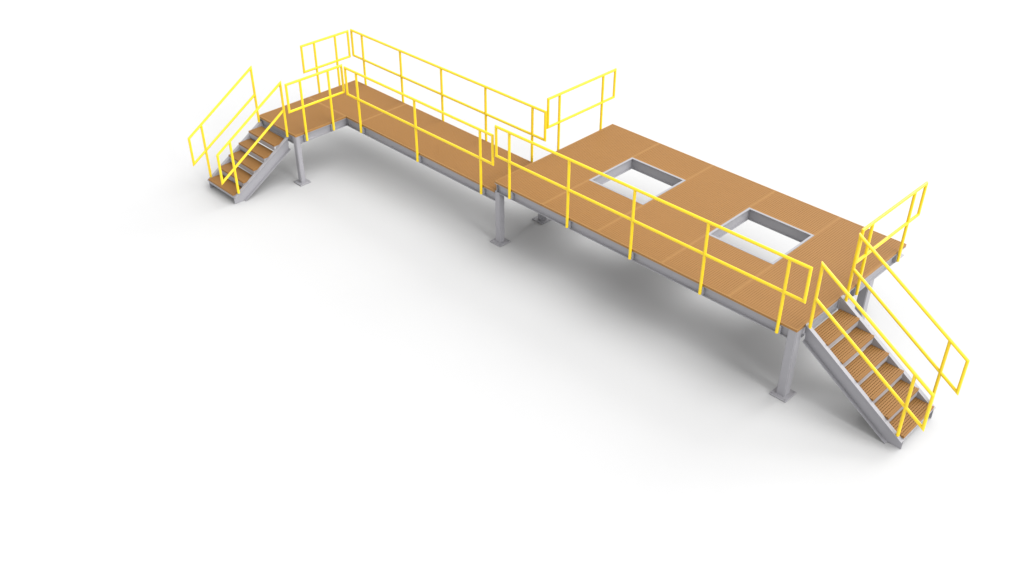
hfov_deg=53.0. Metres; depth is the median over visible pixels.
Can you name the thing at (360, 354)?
floor
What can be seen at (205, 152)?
stair handrail
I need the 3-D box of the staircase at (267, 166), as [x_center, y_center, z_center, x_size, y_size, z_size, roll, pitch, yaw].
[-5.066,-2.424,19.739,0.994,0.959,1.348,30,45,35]
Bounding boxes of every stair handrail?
[187,66,259,176]
[216,81,288,193]
[808,261,934,436]
[844,233,969,394]
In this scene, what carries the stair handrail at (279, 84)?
attached to the staircase at (267, 166)
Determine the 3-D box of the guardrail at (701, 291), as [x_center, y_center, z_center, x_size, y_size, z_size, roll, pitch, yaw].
[1.851,-0.964,15.566,5.963,1.282,0.099,30,45,35]
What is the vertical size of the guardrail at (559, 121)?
1.282 m
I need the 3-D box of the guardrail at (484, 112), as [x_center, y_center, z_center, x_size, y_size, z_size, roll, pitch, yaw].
[-1.369,-3.640,19.714,5.499,1.282,0.099,30,45,35]
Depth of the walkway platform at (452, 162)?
19.69 m
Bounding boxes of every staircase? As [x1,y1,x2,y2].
[207,121,290,203]
[802,295,935,448]
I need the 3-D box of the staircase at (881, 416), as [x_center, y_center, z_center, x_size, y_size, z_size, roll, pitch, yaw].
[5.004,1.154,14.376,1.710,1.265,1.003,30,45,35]
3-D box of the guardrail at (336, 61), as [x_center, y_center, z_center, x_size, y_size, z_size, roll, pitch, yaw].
[-3.736,-4.478,20.909,0.099,1.282,1.189,30,45,35]
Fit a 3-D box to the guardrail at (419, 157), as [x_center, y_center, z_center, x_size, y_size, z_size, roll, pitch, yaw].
[-1.722,-2.851,18.591,4.040,1.282,0.099,30,45,35]
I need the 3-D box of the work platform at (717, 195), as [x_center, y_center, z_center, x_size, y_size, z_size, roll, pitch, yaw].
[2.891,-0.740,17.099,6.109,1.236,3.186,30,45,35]
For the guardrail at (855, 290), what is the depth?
15.08 m
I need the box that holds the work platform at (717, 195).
[490,124,906,402]
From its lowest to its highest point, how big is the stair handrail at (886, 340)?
2.094 m
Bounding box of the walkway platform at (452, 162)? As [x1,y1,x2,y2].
[259,80,532,200]
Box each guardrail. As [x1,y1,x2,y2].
[284,64,344,141]
[300,30,350,92]
[344,66,493,194]
[350,29,546,161]
[495,125,812,333]
[547,68,616,149]
[851,181,927,295]
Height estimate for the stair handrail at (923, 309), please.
2.134 m
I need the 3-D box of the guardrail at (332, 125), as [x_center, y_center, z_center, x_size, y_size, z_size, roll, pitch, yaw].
[-3.702,-3.466,19.466,0.099,1.282,1.305,30,45,35]
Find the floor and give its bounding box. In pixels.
[0,0,1023,575]

